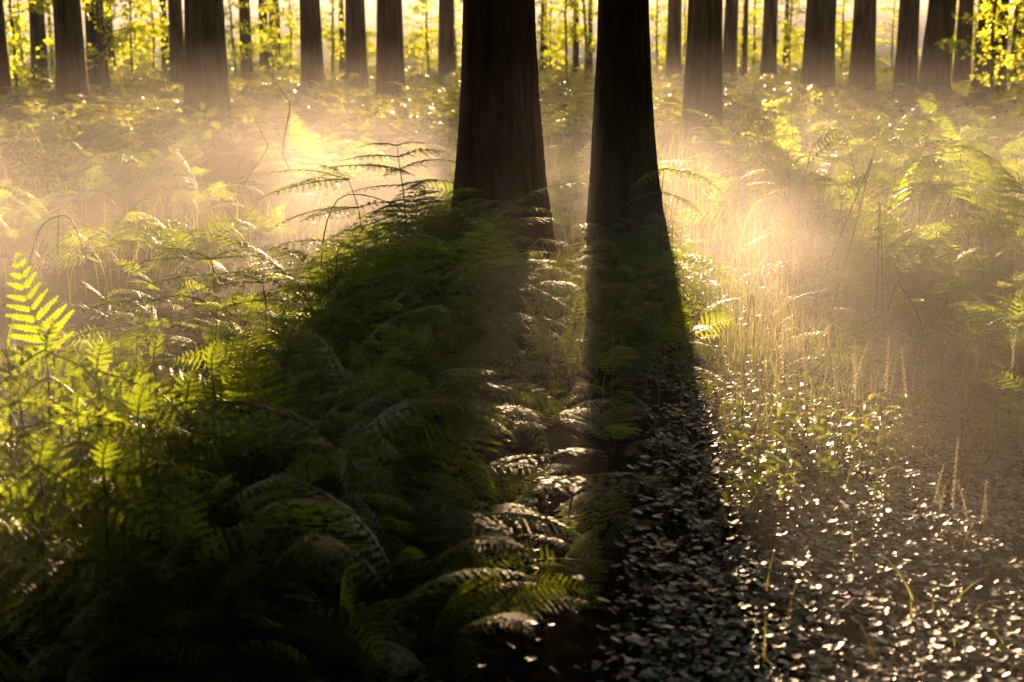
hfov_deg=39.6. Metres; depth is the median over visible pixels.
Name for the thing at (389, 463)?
arching fern
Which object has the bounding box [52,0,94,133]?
redwood tree
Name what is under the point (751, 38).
leafy sapling
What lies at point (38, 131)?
bracken fern
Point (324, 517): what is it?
arching fern
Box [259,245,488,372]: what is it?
arching fern
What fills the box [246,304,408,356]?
arching fern
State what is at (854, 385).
wild grass spike
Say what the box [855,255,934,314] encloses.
bracken fern
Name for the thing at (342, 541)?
arching fern
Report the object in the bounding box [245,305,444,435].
arching fern
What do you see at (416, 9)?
leafy sapling
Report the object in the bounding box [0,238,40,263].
arching fern
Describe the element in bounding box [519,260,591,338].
bracken fern
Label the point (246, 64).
redwood tree
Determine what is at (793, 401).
leafy herb
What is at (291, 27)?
leafy sapling
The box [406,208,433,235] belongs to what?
bracken fern
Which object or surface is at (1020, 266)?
arching fern
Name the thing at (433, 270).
arching fern
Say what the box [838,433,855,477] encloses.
leafy herb
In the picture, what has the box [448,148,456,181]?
bracken fern
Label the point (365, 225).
arching fern
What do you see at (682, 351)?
arching fern
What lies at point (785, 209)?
bracken fern
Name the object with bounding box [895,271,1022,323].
arching fern
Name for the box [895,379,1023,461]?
arching fern
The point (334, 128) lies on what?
bracken fern
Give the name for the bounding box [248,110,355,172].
arching fern
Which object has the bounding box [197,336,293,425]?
bracken fern
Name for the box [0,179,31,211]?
bracken fern
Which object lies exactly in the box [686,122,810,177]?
arching fern
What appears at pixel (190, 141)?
bracken fern
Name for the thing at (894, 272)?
arching fern
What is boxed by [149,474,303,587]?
bracken fern
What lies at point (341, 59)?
redwood tree
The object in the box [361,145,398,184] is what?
bracken fern
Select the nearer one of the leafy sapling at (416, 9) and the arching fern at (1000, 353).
the arching fern at (1000, 353)
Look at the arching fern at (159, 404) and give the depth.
4.21 m
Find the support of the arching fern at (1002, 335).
on the ground at (560, 652)
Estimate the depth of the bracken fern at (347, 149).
14.59 m
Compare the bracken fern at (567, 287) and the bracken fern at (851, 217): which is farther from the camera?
the bracken fern at (851, 217)
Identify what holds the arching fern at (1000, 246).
on the ground at (560, 652)
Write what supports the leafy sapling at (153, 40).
on the ground at (560, 652)
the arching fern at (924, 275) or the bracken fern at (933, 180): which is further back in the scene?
the bracken fern at (933, 180)
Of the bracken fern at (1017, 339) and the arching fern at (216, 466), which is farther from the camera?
the bracken fern at (1017, 339)
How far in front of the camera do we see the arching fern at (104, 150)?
16.24 m
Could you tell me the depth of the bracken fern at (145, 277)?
6.23 m
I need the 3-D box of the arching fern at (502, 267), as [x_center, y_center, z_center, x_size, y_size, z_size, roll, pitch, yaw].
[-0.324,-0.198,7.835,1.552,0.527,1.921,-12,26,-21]
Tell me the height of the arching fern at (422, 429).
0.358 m
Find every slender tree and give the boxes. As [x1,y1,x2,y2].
[27,0,54,80]
[537,0,558,70]
[572,0,578,85]
[588,0,592,80]
[741,0,748,80]
[779,0,798,76]
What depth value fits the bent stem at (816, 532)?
4.23 m
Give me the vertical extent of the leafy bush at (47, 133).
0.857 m
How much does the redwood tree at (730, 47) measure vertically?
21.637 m
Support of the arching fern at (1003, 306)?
on the ground at (560, 652)
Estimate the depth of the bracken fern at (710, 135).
14.44 m
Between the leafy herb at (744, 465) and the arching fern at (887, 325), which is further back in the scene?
the arching fern at (887, 325)
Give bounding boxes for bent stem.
[25,215,89,280]
[57,211,58,255]
[215,308,216,394]
[242,121,267,185]
[275,82,301,191]
[320,194,422,280]
[697,383,742,494]
[743,294,754,383]
[801,158,872,338]
[812,473,822,599]
[826,160,871,330]
[874,202,879,331]
[880,203,881,328]
[883,285,924,357]
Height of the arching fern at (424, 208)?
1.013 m
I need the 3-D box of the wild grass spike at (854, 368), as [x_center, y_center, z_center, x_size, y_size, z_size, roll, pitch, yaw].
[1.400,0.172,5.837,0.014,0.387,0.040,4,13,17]
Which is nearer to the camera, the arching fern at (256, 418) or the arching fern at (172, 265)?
the arching fern at (256, 418)
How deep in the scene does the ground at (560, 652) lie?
5.63 m
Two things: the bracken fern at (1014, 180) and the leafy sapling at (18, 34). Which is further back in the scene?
the leafy sapling at (18, 34)
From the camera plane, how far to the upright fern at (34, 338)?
4.42 m
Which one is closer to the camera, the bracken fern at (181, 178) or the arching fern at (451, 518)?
the arching fern at (451, 518)
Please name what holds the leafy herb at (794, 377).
on the ground at (560, 652)
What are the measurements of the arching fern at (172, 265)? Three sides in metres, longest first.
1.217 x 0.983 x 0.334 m
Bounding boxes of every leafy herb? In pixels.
[713,491,729,537]
[719,401,748,470]
[724,461,748,503]
[725,460,755,518]
[728,403,771,478]
[730,399,745,430]
[733,402,754,449]
[735,462,756,517]
[739,479,764,528]
[741,444,778,509]
[741,452,783,525]
[743,455,769,501]
[747,429,787,512]
[747,472,756,498]
[759,387,777,428]
[762,452,776,489]
[764,398,791,436]
[767,399,777,437]
[767,404,792,459]
[768,386,784,421]
[768,427,793,464]
[768,445,801,508]
[769,380,789,429]
[769,404,799,452]
[769,456,802,521]
[775,416,801,479]
[776,391,795,413]
[777,433,799,477]
[778,462,802,506]
[780,422,810,475]
[783,375,802,413]
[786,370,813,425]
[786,395,806,440]
[786,415,821,480]
[788,402,820,456]
[800,404,812,428]
[808,390,828,436]
[808,436,833,475]
[812,449,833,489]
[813,384,831,421]
[813,433,847,498]
[814,398,842,447]
[814,404,851,467]
[819,434,848,489]
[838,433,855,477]
[841,401,874,463]
[844,412,864,453]
[845,463,862,499]
[850,453,864,490]
[860,404,895,458]
[860,438,872,472]
[861,409,875,446]
[861,418,892,475]
[863,394,891,434]
[863,426,884,482]
[864,418,887,458]
[868,456,883,484]
[870,468,898,517]
[871,470,891,510]
[874,418,906,466]
[874,443,902,494]
[882,430,905,469]
[887,391,917,438]
[888,407,913,460]
[889,405,907,438]
[891,361,912,408]
[909,392,940,449]
[914,413,922,432]
[915,424,929,448]
[924,418,946,461]
[936,428,956,477]
[944,428,974,478]
[944,443,966,486]
[947,414,971,469]
[952,436,978,481]
[1004,429,1023,484]
[1008,416,1023,452]
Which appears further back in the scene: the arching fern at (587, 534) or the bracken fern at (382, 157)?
the bracken fern at (382, 157)
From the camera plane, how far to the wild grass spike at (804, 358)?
5.70 m
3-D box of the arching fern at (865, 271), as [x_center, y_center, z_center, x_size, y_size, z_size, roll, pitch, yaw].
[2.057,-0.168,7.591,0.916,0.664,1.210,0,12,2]
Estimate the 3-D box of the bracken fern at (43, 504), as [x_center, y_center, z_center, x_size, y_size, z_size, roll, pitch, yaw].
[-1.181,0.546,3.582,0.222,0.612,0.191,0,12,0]
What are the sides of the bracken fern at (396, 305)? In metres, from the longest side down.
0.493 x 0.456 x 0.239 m
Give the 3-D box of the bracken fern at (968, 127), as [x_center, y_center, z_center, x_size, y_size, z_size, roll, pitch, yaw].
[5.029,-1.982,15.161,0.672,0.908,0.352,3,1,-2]
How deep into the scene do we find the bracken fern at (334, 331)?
6.22 m
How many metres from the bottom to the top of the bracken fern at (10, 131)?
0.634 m
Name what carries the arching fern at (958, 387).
on the ground at (560, 652)
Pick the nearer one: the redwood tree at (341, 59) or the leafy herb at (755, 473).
the leafy herb at (755, 473)
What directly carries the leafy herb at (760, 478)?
on the ground at (560, 652)
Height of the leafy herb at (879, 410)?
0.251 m
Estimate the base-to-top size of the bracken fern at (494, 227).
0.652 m
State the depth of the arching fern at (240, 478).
4.42 m
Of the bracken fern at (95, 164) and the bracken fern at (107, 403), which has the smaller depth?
the bracken fern at (107, 403)
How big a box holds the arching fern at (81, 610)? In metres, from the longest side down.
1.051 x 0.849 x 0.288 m
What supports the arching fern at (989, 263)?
on the ground at (560, 652)
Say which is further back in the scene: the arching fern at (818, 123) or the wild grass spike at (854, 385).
the arching fern at (818, 123)
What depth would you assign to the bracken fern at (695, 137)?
16.39 m
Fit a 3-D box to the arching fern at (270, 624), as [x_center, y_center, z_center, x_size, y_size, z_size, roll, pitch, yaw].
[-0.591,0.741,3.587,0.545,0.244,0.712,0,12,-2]
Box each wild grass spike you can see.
[780,322,782,424]
[785,302,788,396]
[801,333,805,405]
[831,352,836,393]
[845,340,869,443]
[851,339,855,411]
[854,364,856,415]
[878,348,896,403]
[883,337,888,433]
[887,355,897,415]
[901,348,907,423]
[908,342,919,430]
[929,463,944,538]
[937,480,941,541]
[947,438,958,574]
[957,481,968,552]
[977,477,987,572]
[984,482,987,556]
[985,343,992,399]
[1008,329,1016,394]
[1009,312,1014,407]
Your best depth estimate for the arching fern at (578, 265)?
9.30 m
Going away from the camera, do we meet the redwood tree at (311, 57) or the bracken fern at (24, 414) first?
the bracken fern at (24, 414)
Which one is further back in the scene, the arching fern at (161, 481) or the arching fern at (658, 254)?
the arching fern at (658, 254)
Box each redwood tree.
[0,0,17,125]
[28,0,50,104]
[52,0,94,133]
[84,0,113,108]
[103,0,116,75]
[159,0,168,75]
[167,0,183,106]
[179,0,234,143]
[239,0,254,94]
[258,0,270,83]
[268,0,282,73]
[299,0,325,105]
[338,0,344,80]
[345,0,369,104]
[375,0,408,119]
[437,0,455,96]
[449,0,560,273]
[582,0,676,279]
[665,0,682,81]
[675,0,724,162]
[722,0,738,88]
[759,0,777,87]
[799,0,836,99]
[847,0,876,108]
[889,0,919,113]
[912,0,956,121]
[951,0,974,88]
[964,0,1009,114]
[1007,1,1023,99]
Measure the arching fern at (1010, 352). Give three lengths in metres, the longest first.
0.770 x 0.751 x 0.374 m
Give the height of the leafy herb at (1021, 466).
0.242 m
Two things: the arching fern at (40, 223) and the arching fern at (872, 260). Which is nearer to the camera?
the arching fern at (872, 260)
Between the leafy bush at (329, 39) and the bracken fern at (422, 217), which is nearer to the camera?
the bracken fern at (422, 217)
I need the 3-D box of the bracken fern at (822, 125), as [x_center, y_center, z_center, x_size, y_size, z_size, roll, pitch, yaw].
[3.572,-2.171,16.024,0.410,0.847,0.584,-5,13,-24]
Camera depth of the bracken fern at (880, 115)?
13.41 m
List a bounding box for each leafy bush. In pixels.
[0,119,98,195]
[6,18,47,66]
[113,28,141,70]
[120,22,168,77]
[226,20,258,73]
[268,32,299,75]
[322,27,344,72]
[366,29,375,68]
[403,29,437,73]
[412,25,457,71]
[537,20,582,69]
[651,32,682,66]
[704,109,818,204]
[722,38,759,66]
[737,35,761,71]
[742,89,827,170]
[777,26,804,71]
[835,17,879,71]
[1007,13,1013,63]
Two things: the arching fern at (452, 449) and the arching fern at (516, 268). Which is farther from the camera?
the arching fern at (516, 268)
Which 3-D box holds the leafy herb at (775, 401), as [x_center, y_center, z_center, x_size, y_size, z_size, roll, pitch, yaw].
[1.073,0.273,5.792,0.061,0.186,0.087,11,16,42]
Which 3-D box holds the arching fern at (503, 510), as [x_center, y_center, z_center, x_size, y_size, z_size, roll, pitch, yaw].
[-0.281,0.569,4.350,1.040,0.294,0.904,9,15,36]
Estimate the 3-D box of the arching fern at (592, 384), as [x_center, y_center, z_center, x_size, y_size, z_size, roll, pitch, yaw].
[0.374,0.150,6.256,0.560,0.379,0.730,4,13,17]
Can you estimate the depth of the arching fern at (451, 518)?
4.04 m
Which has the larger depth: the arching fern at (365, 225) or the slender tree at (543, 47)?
the slender tree at (543, 47)
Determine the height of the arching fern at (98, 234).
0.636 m
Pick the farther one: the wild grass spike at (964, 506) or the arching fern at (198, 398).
the arching fern at (198, 398)
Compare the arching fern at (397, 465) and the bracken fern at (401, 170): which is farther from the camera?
the bracken fern at (401, 170)
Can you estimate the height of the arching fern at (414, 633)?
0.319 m
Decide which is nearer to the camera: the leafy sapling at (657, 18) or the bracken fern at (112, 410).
the bracken fern at (112, 410)
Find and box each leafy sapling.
[3,0,54,116]
[4,0,47,71]
[22,0,85,58]
[35,0,168,114]
[103,0,168,89]
[116,0,168,77]
[126,0,231,69]
[223,0,279,88]
[250,0,299,85]
[273,0,299,68]
[321,0,373,72]
[403,0,462,72]
[418,0,462,70]
[535,0,571,68]
[536,0,590,80]
[550,0,597,78]
[649,0,686,79]
[658,0,687,67]
[722,0,763,75]
[738,0,784,70]
[762,0,805,78]
[835,0,880,83]
[876,0,898,68]
[918,0,973,61]
[934,0,1023,100]
[952,0,1011,70]
[1007,0,1023,97]
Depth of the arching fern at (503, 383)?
5.61 m
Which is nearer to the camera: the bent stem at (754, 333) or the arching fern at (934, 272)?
the bent stem at (754, 333)
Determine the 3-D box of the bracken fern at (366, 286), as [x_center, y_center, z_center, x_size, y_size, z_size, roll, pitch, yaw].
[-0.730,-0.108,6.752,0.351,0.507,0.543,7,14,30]
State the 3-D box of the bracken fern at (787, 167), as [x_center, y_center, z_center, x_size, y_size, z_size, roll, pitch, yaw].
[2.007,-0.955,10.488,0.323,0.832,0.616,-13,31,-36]
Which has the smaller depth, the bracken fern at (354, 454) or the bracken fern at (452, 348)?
the bracken fern at (354, 454)
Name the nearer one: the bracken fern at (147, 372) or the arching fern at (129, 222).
the bracken fern at (147, 372)
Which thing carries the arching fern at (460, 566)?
on the ground at (560, 652)
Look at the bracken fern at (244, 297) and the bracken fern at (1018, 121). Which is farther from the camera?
the bracken fern at (1018, 121)
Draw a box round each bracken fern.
[0,118,25,165]
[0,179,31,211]
[0,319,53,513]
[0,319,107,546]
[0,343,66,428]
[0,345,91,505]
[0,370,68,586]
[0,423,38,514]
[0,430,92,551]
[0,434,92,642]
[0,443,62,603]
[1,322,111,468]
[8,383,144,558]
[19,124,50,170]
[20,103,57,146]
[21,338,164,529]
[24,555,170,654]
[28,437,175,647]
[29,473,171,655]
[30,118,43,153]
[32,357,163,450]
[34,366,162,487]
[38,442,187,611]
[50,336,160,473]
[55,281,145,393]
[57,142,103,207]
[61,359,149,456]
[63,107,102,165]
[63,295,219,377]
[65,386,209,529]
[76,418,238,542]
[79,165,108,201]
[82,152,113,202]
[88,127,131,176]
[91,434,221,615]
[92,325,175,438]
[93,331,211,474]
[93,358,194,456]
[93,415,207,549]
[97,118,119,145]
[99,247,301,334]
[107,259,166,378]
[110,458,223,580]
[122,130,144,185]
[130,154,170,202]
[133,370,239,499]
[140,301,239,407]
[142,111,172,155]
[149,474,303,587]
[154,338,269,477]
[157,293,264,416]
[159,260,224,359]
[165,123,187,156]
[165,146,206,177]
[170,145,210,211]
[173,117,205,162]
[175,311,269,421]
[176,118,203,180]
[183,273,320,385]
[185,123,218,190]
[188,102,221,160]
[193,277,268,345]
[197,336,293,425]
[202,297,254,360]
[214,125,247,170]
[219,314,333,436]
[222,267,271,353]
[233,299,293,377]
[235,126,278,187]
[237,287,291,365]
[252,250,339,333]
[253,316,359,425]
[254,114,279,168]
[258,274,329,337]
[259,165,408,248]
[260,525,393,680]
[265,278,332,381]
[266,141,287,181]
[266,437,416,523]
[270,272,345,346]
[272,157,310,203]
[277,127,302,153]
[279,234,364,331]
[282,133,299,168]
[292,324,414,403]
[294,279,381,367]
[294,368,389,461]
[295,260,369,319]
[297,301,391,345]
[302,261,361,316]
[310,236,391,324]
[312,126,336,157]
[312,417,418,588]
[313,237,344,247]
[314,253,396,309]
[314,308,386,384]
[317,281,366,385]
[319,108,340,154]
[319,293,440,365]
[319,354,411,456]
[322,138,358,193]
[322,142,461,234]
[323,261,380,314]
[331,267,438,341]
[334,312,435,368]
[340,265,406,316]
[342,292,442,363]
[342,352,434,454]
[345,138,378,174]
[345,210,382,232]
[345,224,384,264]
[348,134,372,174]
[348,305,497,382]
[350,268,428,323]
[350,299,430,371]
[351,229,449,304]
[352,217,395,248]
[353,240,414,301]
[359,210,431,259]
[359,265,433,306]
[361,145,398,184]
[363,259,413,302]
[366,279,449,361]
[369,250,433,291]
[369,260,463,346]
[370,236,440,299]
[372,322,474,437]
[380,130,407,162]
[382,193,453,259]
[382,226,429,287]
[383,262,447,338]
[385,162,409,194]
[385,223,455,281]
[392,138,428,200]
[392,200,474,254]
[392,253,430,296]
[393,148,431,204]
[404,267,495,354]
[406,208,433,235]
[409,201,439,230]
[410,308,474,394]
[413,226,457,263]
[413,251,478,300]
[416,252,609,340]
[418,269,469,319]
[421,368,516,453]
[424,187,483,240]
[428,206,488,258]
[437,218,499,274]
[440,209,494,294]
[442,200,508,255]
[444,198,489,238]
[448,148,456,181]
[448,448,689,540]
[453,203,496,294]
[454,229,499,300]
[455,198,490,277]
[469,209,520,260]
[488,206,533,246]
[489,258,566,349]
[504,235,551,282]
[509,237,575,284]
[512,250,566,340]
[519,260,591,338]
[544,111,573,158]
[563,240,624,319]
[583,222,646,278]
[596,283,675,388]
[612,205,663,276]
[614,168,723,298]
[619,265,691,345]
[639,254,744,341]
[641,203,691,265]
[650,245,709,339]
[654,239,717,315]
[657,154,673,180]
[676,298,743,401]
[677,136,711,173]
[685,127,727,190]
[700,153,734,197]
[737,114,757,145]
[737,169,807,276]
[745,142,803,224]
[747,115,803,193]
[750,173,920,237]
[751,150,823,260]
[757,146,810,239]
[759,150,795,237]
[780,128,858,269]
[789,182,852,260]
[802,124,835,158]
[802,128,869,237]
[807,133,827,162]
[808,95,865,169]
[809,110,853,158]
[817,173,881,297]
[835,125,902,213]
[841,112,883,220]
[845,179,906,261]
[846,135,911,230]
[847,125,899,212]
[853,120,895,176]
[853,125,867,138]
[855,98,915,206]
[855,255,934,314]
[861,116,971,231]
[869,157,926,224]
[870,120,951,235]
[872,121,942,235]
[875,123,942,220]
[876,331,960,388]
[885,131,1023,252]
[890,130,945,216]
[897,225,928,272]
[899,99,953,215]
[902,140,984,237]
[912,234,970,278]
[925,126,985,222]
[930,324,1023,408]
[934,251,1003,309]
[944,138,982,210]
[944,247,988,319]
[947,127,970,198]
[949,110,994,193]
[953,251,1023,299]
[954,113,1009,190]
[956,129,983,163]
[956,140,1007,204]
[960,229,1013,265]
[963,141,998,210]
[967,130,1009,174]
[968,106,1008,185]
[969,128,1023,195]
[981,123,1003,157]
[981,134,1023,255]
[981,247,1022,308]
[981,338,1023,399]
[982,271,1023,330]
[985,193,1023,264]
[988,299,1023,392]
[991,106,1023,200]
[994,123,1023,188]
[996,251,1023,300]
[998,159,1023,199]
[1003,159,1023,258]
[1006,210,1023,246]
[1008,151,1023,218]
[1010,94,1023,132]
[1014,116,1023,151]
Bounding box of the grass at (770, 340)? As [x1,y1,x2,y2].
[0,112,1023,678]
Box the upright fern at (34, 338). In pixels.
[6,252,74,496]
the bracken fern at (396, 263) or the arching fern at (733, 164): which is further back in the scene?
the arching fern at (733, 164)
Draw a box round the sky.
[3,0,1013,58]
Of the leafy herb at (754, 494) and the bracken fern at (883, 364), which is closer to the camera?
the leafy herb at (754, 494)
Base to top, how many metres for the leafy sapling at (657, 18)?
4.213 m
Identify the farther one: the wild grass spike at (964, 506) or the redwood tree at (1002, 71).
the redwood tree at (1002, 71)
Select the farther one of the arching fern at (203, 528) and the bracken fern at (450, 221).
the bracken fern at (450, 221)
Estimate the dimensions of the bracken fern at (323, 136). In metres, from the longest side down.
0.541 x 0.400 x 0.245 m
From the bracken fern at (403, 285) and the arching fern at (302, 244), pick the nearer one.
the bracken fern at (403, 285)
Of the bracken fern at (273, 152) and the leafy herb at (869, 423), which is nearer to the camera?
the leafy herb at (869, 423)
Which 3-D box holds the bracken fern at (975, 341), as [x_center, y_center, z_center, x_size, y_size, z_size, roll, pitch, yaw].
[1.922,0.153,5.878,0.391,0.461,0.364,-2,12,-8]
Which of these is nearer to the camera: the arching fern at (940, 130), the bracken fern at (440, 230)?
the bracken fern at (440, 230)
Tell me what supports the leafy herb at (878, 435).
on the ground at (560, 652)
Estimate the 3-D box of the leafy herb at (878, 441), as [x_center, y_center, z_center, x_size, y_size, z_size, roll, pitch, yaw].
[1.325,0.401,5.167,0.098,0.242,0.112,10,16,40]
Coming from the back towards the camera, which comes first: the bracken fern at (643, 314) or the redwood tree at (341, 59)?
the redwood tree at (341, 59)
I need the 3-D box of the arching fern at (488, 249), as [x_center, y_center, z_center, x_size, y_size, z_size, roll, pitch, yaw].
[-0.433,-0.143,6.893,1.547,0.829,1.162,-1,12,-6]
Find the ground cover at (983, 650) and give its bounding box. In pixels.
[395,264,1023,681]
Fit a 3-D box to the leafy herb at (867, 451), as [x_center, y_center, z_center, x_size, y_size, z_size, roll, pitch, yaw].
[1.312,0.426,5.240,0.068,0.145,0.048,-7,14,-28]
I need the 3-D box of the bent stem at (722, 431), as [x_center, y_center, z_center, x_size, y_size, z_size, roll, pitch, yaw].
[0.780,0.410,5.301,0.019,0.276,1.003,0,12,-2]
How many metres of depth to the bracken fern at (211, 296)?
5.71 m
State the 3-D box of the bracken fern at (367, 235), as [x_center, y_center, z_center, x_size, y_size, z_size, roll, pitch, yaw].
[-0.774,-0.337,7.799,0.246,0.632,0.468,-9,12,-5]
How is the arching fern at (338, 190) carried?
on the ground at (560, 652)
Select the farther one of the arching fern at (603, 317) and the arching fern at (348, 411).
the arching fern at (603, 317)
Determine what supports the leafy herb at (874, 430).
on the ground at (560, 652)
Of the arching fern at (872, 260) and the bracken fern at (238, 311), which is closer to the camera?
the bracken fern at (238, 311)
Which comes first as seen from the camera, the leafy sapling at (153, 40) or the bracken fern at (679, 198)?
the bracken fern at (679, 198)
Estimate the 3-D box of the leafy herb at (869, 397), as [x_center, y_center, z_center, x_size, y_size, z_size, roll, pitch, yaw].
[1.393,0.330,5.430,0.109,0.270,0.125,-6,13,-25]
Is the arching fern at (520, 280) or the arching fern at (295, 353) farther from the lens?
the arching fern at (520, 280)
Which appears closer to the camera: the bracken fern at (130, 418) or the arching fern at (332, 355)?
the bracken fern at (130, 418)
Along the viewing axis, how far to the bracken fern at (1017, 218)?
8.78 m
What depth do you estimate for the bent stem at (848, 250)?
7.37 m
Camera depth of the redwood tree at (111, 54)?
44.91 m
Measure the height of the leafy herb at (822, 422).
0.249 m
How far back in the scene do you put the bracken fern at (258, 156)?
15.97 m
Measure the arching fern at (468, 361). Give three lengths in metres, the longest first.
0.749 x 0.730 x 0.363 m
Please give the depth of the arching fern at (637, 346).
6.79 m
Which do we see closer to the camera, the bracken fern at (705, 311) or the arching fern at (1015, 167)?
the bracken fern at (705, 311)
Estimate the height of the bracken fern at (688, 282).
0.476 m
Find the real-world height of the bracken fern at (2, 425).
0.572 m
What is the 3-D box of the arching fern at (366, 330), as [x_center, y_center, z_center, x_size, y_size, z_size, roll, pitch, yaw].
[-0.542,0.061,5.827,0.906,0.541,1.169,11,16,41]
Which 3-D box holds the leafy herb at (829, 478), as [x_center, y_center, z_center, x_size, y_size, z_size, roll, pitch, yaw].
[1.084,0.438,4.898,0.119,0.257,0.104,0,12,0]
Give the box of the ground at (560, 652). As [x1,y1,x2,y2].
[0,58,1023,681]
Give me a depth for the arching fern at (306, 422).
4.62 m
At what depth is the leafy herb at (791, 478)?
4.77 m
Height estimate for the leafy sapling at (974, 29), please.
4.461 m
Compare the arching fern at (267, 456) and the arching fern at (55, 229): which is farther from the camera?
the arching fern at (55, 229)
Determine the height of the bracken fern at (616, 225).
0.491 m
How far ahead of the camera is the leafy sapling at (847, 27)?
48.77 m
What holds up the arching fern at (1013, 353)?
on the ground at (560, 652)
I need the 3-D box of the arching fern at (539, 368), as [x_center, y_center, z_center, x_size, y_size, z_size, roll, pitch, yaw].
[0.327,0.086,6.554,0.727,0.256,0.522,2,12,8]
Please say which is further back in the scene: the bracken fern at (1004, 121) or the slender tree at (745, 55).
the slender tree at (745, 55)
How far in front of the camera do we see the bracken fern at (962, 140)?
12.77 m
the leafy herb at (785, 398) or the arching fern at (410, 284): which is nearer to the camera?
the leafy herb at (785, 398)
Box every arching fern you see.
[0,184,103,249]
[0,191,85,234]
[0,196,77,240]
[0,200,100,235]
[0,210,53,242]
[0,214,56,249]
[0,214,80,276]
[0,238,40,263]
[0,318,196,489]
[0,401,205,616]
[0,418,243,598]
[0,480,234,678]
[0,493,352,609]
[0,500,235,681]
[0,509,306,681]
[0,538,187,635]
[0,556,135,681]
[5,337,174,396]
[22,218,192,273]
[36,474,261,598]
[54,187,184,251]
[55,124,157,178]
[62,434,347,535]
[80,143,239,202]
[82,217,262,282]
[87,479,301,617]
[94,409,293,520]
[95,445,290,603]
[97,490,334,624]
[101,211,267,262]
[110,535,338,673]
[111,360,280,458]
[112,143,266,212]
[118,417,361,473]
[124,397,433,513]
[129,429,344,524]
[131,385,357,478]
[132,397,445,476]
[135,227,268,283]
[138,552,424,672]
[145,427,304,520]
[155,564,406,681]
[160,503,425,641]
[162,434,352,537]
[164,326,407,499]
[172,484,460,658]
[173,233,372,373]
[174,573,382,681]
[176,473,453,632]
[177,397,359,482]
[178,440,463,580]
[182,400,537,550]
[185,585,500,681]
[186,237,474,396]
[186,489,390,566]
[191,568,533,681]
[192,504,392,558]
[195,396,488,567]
[199,418,362,485]
[201,459,326,521]
[204,318,486,456]
[205,315,359,454]
[205,464,505,604]
[207,370,325,518]
[212,341,525,452]
[214,201,326,248]
[221,384,441,508]
[224,522,529,681]
[224,561,461,681]
[228,463,600,581]
[233,408,455,488]
[234,473,526,681]
[245,267,377,334]
[245,296,459,405]
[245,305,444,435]
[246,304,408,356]
[247,420,561,571]
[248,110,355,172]
[252,354,393,422]
[253,118,376,204]
[258,259,500,418]
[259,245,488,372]
[259,539,422,662]
[262,222,543,356]
[262,238,531,333]
[262,490,511,594]
[264,297,483,416]
[265,336,584,458]
[270,474,476,600]
[272,213,568,313]
[273,302,506,353]
[274,222,375,358]
[275,109,369,154]
[275,396,553,562]
[276,236,484,315]
[277,411,484,582]
[285,198,489,345]
[285,490,439,624]
[292,232,525,337]
[299,230,404,301]
[301,259,581,348]
[301,368,534,514]
[307,265,523,334]
[311,534,540,656]
[319,406,473,482]
[320,139,454,186]
[322,563,600,681]
[323,207,537,321]
[328,415,468,513]
[329,217,571,367]
[331,346,574,456]
[333,395,448,469]
[340,447,438,536]
[348,206,566,286]
[351,249,538,351]
[360,331,541,392]
[365,327,539,416]
[367,327,520,398]
[367,384,514,466]
[369,292,517,404]
[375,179,541,309]
[375,357,510,407]
[378,431,575,538]
[382,230,603,349]
[384,275,480,338]
[387,360,528,408]
[397,265,500,363]
[398,141,456,166]
[401,254,460,351]
[401,486,602,653]
[404,128,548,171]
[410,116,584,227]
[425,219,560,367]
[435,384,651,441]
[441,251,556,341]
[451,195,576,328]
[463,230,547,274]
[469,182,618,316]
[478,218,559,311]
[478,303,569,345]
[478,324,619,376]
[490,258,549,295]
[495,243,596,293]
[495,255,569,289]
[498,323,656,385]
[499,245,610,311]
[501,475,676,608]
[506,250,756,313]
[507,222,748,323]
[533,322,669,361]
[533,326,685,382]
[536,346,659,420]
[540,383,698,472]
[541,251,610,273]
[545,258,611,290]
[546,103,685,182]
[547,143,589,223]
[555,241,634,285]
[561,290,663,350]
[586,230,697,339]
[605,234,759,296]
[607,315,747,377]
[627,300,739,357]
[658,160,825,227]
[665,109,846,230]
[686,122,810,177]
[722,145,911,205]
[726,154,1023,303]
[731,210,1023,288]
[736,128,891,218]
[770,258,926,320]
[781,343,979,388]
[788,279,1000,364]
[791,254,913,300]
[797,122,909,166]
[800,330,997,415]
[804,106,911,175]
[804,250,898,308]
[805,279,942,329]
[807,266,941,317]
[808,246,957,346]
[809,237,988,351]
[824,270,942,300]
[826,100,954,191]
[826,245,975,275]
[834,124,965,175]
[835,241,974,295]
[847,268,1023,342]
[848,145,1023,313]
[857,282,984,334]
[860,339,1019,388]
[865,232,1008,297]
[865,247,1004,324]
[872,346,1002,390]
[877,281,983,340]
[885,119,1022,213]
[887,364,1017,447]
[890,364,1023,398]
[894,362,1022,427]
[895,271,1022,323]
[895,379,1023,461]
[896,262,1001,313]
[896,300,1022,392]
[902,235,1023,320]
[909,319,1019,378]
[910,390,1023,444]
[921,293,1023,381]
[922,264,1005,331]
[922,301,1018,382]
[941,282,1007,359]
[942,284,1023,313]
[959,254,1023,289]
[960,294,1022,326]
[960,309,1023,345]
[967,369,1023,428]
[978,259,1023,310]
[982,363,1023,381]
[984,327,1023,363]
[987,342,1023,374]
[988,282,1023,318]
[991,147,1022,177]
[999,343,1023,360]
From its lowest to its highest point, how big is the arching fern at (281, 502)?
0.558 m
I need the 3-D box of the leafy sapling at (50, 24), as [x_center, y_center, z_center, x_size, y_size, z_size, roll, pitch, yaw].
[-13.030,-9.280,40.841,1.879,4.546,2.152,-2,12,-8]
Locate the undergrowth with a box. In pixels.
[0,58,1023,147]
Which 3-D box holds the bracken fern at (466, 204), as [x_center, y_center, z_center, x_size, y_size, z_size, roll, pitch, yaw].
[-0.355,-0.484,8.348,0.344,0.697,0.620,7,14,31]

